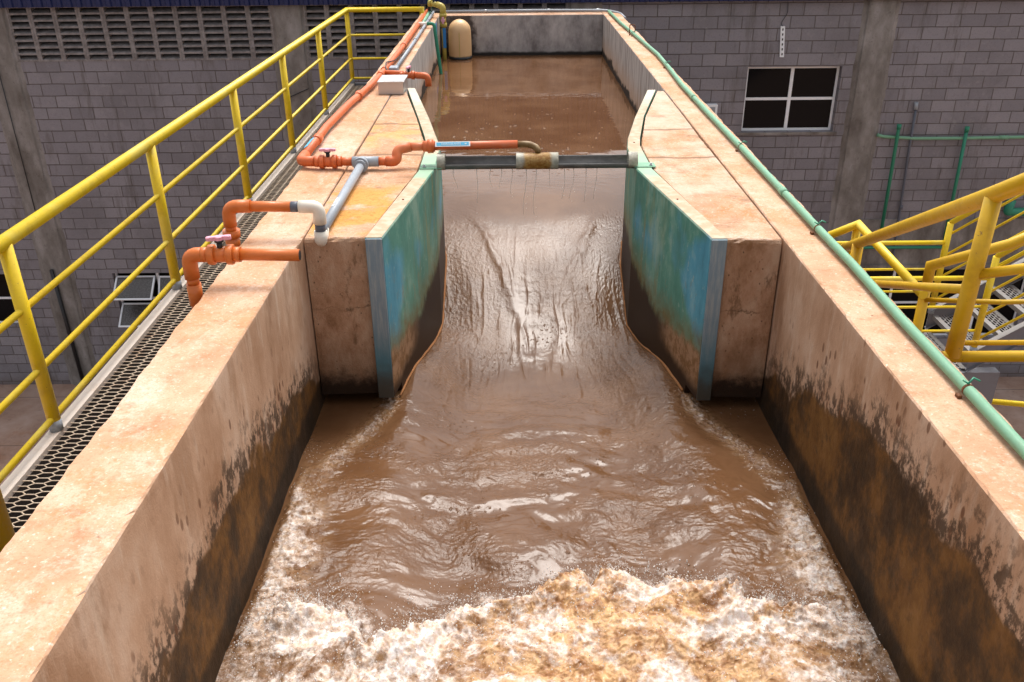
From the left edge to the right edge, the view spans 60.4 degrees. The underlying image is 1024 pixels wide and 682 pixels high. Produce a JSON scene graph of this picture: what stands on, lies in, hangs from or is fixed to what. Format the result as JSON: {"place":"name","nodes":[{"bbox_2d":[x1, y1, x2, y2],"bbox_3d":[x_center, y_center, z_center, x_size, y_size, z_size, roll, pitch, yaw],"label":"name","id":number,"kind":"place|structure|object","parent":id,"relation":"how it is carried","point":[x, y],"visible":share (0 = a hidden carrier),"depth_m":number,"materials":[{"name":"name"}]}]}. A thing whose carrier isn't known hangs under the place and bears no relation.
{"place":"outdoors","nodes":[
{"label":"outdoors","id":0,"kind":"place"},
{"bbox_2d":[0,377,1023,485],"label":"ground","id":1,"kind":"structure","parent":0,"point":[22,418],"depth_m":16.48,"materials":[{"name":"concrete"}]},
{"bbox_2d":[0,82,366,551],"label":"walkway","id":2,"kind":"structure","parent":1,"relation":"on","point":[30,482],"depth_m":5.47,"materials":[{"name":"white metal"}]},
{"bbox_2d":[0,489,14,550],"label":"gate post","id":3,"kind":"object","parent":2,"relation":"on","point":[7,533],"visible":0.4,"depth_m":3.93,"materials":[{"name":"yellow metal"}]},
{"bbox_2d":[0,7,423,482],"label":"railing","id":4,"kind":"object","parent":2,"relation":"on","point":[22,303],"visible":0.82,"depth_m":6.03,"materials":[{"name":"yellow metal"}]},
{"bbox_2d":[0,12,1023,681],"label":"concrete channel","id":5,"kind":"object","parent":1,"relation":"on","point":[136,546],"visible":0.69,"depth_m":3.41,"materials":[{"name":"beige concrete"}]},
{"bbox_2d":[182,234,300,308],"bbox_3d":[-1.207,0.098,4.167,0.532,1.259,0.093,0,27,0],"label":"stub pipe","id":6,"kind":"object","parent":5,"relation":"attached to","point":[213,254],"visible":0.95,"depth_m":3.90,"materials":[{"name":"orange plastic"}]},
{"bbox_2d":[222,9,540,246],"bbox_3d":[-0.648,-2.362,9.076,1.677,1.234,9.860,0,27,0],"label":"dosing pipework","id":7,"kind":"object","parent":5,"relation":"on","point":[322,221],"visible":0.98,"depth_m":5.62,"materials":[{"name":"orange plastic"}]},
{"bbox_2d":[427,0,446,59],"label":"yellow pipe","id":8,"kind":"object","parent":7,"relation":"attached to","point":[442,13],"visible":0.96,"depth_m":12.86,"materials":[{"name":"plastic"}]},
{"bbox_2d":[377,75,407,93],"bbox_3d":[-1.074,-2.317,7.944,0.239,0.111,0.335,0,27,0],"label":"steel box","id":9,"kind":"object","parent":5,"relation":"on","point":[392,84],"visible":1,"depth_m":7.81,"materials":[{"name":"white metal"}]},
{"bbox_2d":[385,11,434,70],"bbox_3d":[-1.197,-3.792,10.890,0.134,0.100,5.134,0,27,0],"label":"grey conduit","id":10,"kind":"object","parent":5,"relation":"on","point":[402,58],"visible":0.92,"depth_m":9.74,"materials":[{"name":"plastic"}]},
{"bbox_2d":[418,1,442,73],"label":"green pipe","id":11,"kind":"object","parent":5,"relation":"on","point":[423,22],"visible":0.66,"depth_m":11.90,"materials":[{"name":"plastic"}]},
{"bbox_2d":[446,8,626,18],"bbox_3d":[0.379,-4.955,13.281,2.734,0.106,0.486,5,27,10],"label":"pipe","id":12,"kind":"object","parent":5,"relation":"attached to","point":[535,10],"visible":0.88,"depth_m":13.29,"materials":[{"name":"grey plastic"}]},
{"bbox_2d":[365,88,727,399],"bbox_3d":[0.176,-0.566,6.673,2.247,1.910,4.049,0,27,0],"label":"flume liner","id":13,"kind":"object","parent":5,"relation":"on","point":[673,248],"visible":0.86,"depth_m":5.14,"materials":[{"name":"teal paint"}]},
{"bbox_2d":[419,152,655,169],"bbox_3d":[0.164,-1.157,5.653,1.515,0.106,0.106,0,27,0],"label":"pipe","id":14,"kind":"object","parent":13,"relation":"on","point":[546,160],"visible":1,"depth_m":5.64,"materials":[{"name":"grey plastic"}]},
{"bbox_2d":[453,168,596,221],"bbox_3d":[0.085,-0.950,5.746,0.936,0.360,0.004,0,27,0],"label":"dripping liquid","id":15,"kind":"object","parent":14,"relation":"hanging from","point":[526,180],"visible":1,"depth_m":5.71,"materials":[{"name":"beige liquid"}]},
{"bbox_2d":[216,55,899,681],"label":"water","id":16,"kind":"structure","parent":5,"relation":"in","point":[534,415],"depth_m":4.21,"materials":[{"name":"brown liquid"}]},
{"bbox_2d":[448,19,471,59],"bbox_3d":[-0.772,-4.216,13.214,0.352,1.169,0.352,0,27,0],"label":"domed cylinder","id":17,"kind":"object","parent":16,"relation":"in","point":[459,35],"visible":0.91,"depth_m":12.96,"materials":[{"name":"yellow plastic"}]},
{"bbox_2d":[226,448,890,681],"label":"water spray","id":18,"kind":"object","parent":16,"relation":"on","point":[571,569],"visible":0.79,"depth_m":3.37,"materials":[{"name":"white liquid"}]},
{"bbox_2d":[607,10,1023,459],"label":"wall top pipe","id":19,"kind":"object","parent":5,"relation":"on","point":[1009,434],"depth_m":3.71,"materials":[{"name":"green plastic"}]},
{"bbox_2d":[0,0,1023,384],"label":"block building","id":20,"kind":"structure","parent":1,"relation":"on","point":[90,86],"depth_m":15.13,"materials":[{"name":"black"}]},
{"bbox_2d":[0,274,17,322],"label":"window","id":21,"kind":"structure","parent":20,"relation":"in","point":[6,304],"depth_m":16.86,"materials":[{"name":"black glass"}]},
{"bbox_2d":[0,77,83,380],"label":"wall conduit","id":22,"kind":"object","parent":20,"relation":"attached to","point":[64,316],"depth_m":16.67,"materials":[{"name":"black plastic"}]},
{"bbox_2d":[113,273,181,327],"bbox_3d":[-6.690,-0.739,16.658,1.590,1.114,0.438,0,27,0],"label":"window","id":23,"kind":"structure","parent":20,"relation":"in","point":[142,287],"depth_m":16.57,"materials":[{"name":"grey glass"}]},
{"bbox_2d":[706,104,717,114],"bbox_3d":[3.321,-3.877,15.122,0.380,0.380,0.103,0,27,0],"label":"wall box","id":24,"kind":"object","parent":20,"relation":"attached to","point":[713,107],"visible":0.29,"depth_m":15.01,"materials":[{"name":"white metal"}]},
{"bbox_2d":[779,11,787,56],"bbox_3d":[4.487,-5.139,14.526,0.115,0.870,0.028,0,27,0],"label":"wall bracket","id":25,"kind":"object","parent":20,"relation":"attached to","point":[782,36],"depth_m":14.58,"materials":[{"name":"white metal"}]},
{"bbox_2d":[741,66,839,130],"bbox_3d":[4.774,-4.185,15.171,1.580,1.094,0.044,0,27,0],"label":"window","id":26,"kind":"structure","parent":20,"relation":"in","point":[776,98],"depth_m":15.15,"materials":[{"name":"black glass"}]},
{"bbox_2d":[891,102,917,267],"bbox_3d":[6.992,-2.702,15.720,0.203,3.085,0.064,0,27,0],"label":"wall conduit","id":27,"kind":"object","parent":20,"relation":"attached to","point":[907,160],"depth_m":15.52,"materials":[{"name":"grey plastic"}]},
{"bbox_2d":[863,124,969,248],"bbox_3d":[6.477,-2.708,15.661,2.910,2.286,0.076,0,27,0],"label":"wall pipe","id":28,"kind":"object","parent":20,"relation":"attached to","point":[966,129],"depth_m":15.61,"materials":[{"name":"green plastic"}]},
{"bbox_2d":[866,269,1023,334],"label":"window","id":29,"kind":"structure","parent":20,"relation":"in","point":[900,299],"depth_m":16.86,"materials":[{"name":"black glass"}]},
{"bbox_2d":[876,133,1023,139],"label":"wall pipe","id":30,"kind":"object","parent":20,"relation":"attached to","point":[999,137],"depth_m":15.28,"materials":[{"name":"green plastic"}]},
{"bbox_2d":[1003,199,1023,215],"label":"elbow pipe","id":31,"kind":"object","parent":20,"relation":"attached to","point":[1009,209],"visible":0.95,"depth_m":15.78,"materials":[{"name":"green plastic"}]},
{"bbox_2d":[828,220,1023,331],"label":"landing railing","id":32,"kind":"object","parent":1,"relation":"on","point":[857,228],"visible":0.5,"depth_m":5.03,"materials":[{"name":"yellow metal"}]},
{"bbox_2d":[841,173,1023,361],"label":"stair railing","id":33,"kind":"object","parent":1,"relation":"on","point":[988,201],"visible":0.74,"depth_m":3.44,"materials":[{"name":"yellow metal"}]},
{"bbox_2d":[992,399,1023,406],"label":"yard rail","id":34,"kind":"object","parent":1,"relation":"on","point":[1008,402],"depth_m":10.49,"materials":[{"name":"yellow metal"}]},
{"bbox_2d":[922,258,1023,403],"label":"steel staircase","id":35,"kind":"structure","parent":0,"point":[986,385],"depth_m":9.46,"materials":[{"name":"grey metal"}]},
{"bbox_2d":[837,193,1023,313],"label":"stair railing","id":36,"kind":"object","parent":35,"relation":"on","point":[945,242],"visible":0.44,"depth_m":9.74,"materials":[{"name":"yellow metal"}]},
{"bbox_2d":[870,244,1023,350],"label":"stair railing","id":37,"kind":"object","parent":35,"relation":"on","point":[983,312],"visible":0.4,"depth_m":8.89,"materials":[{"name":"yellow metal"}]}
]}

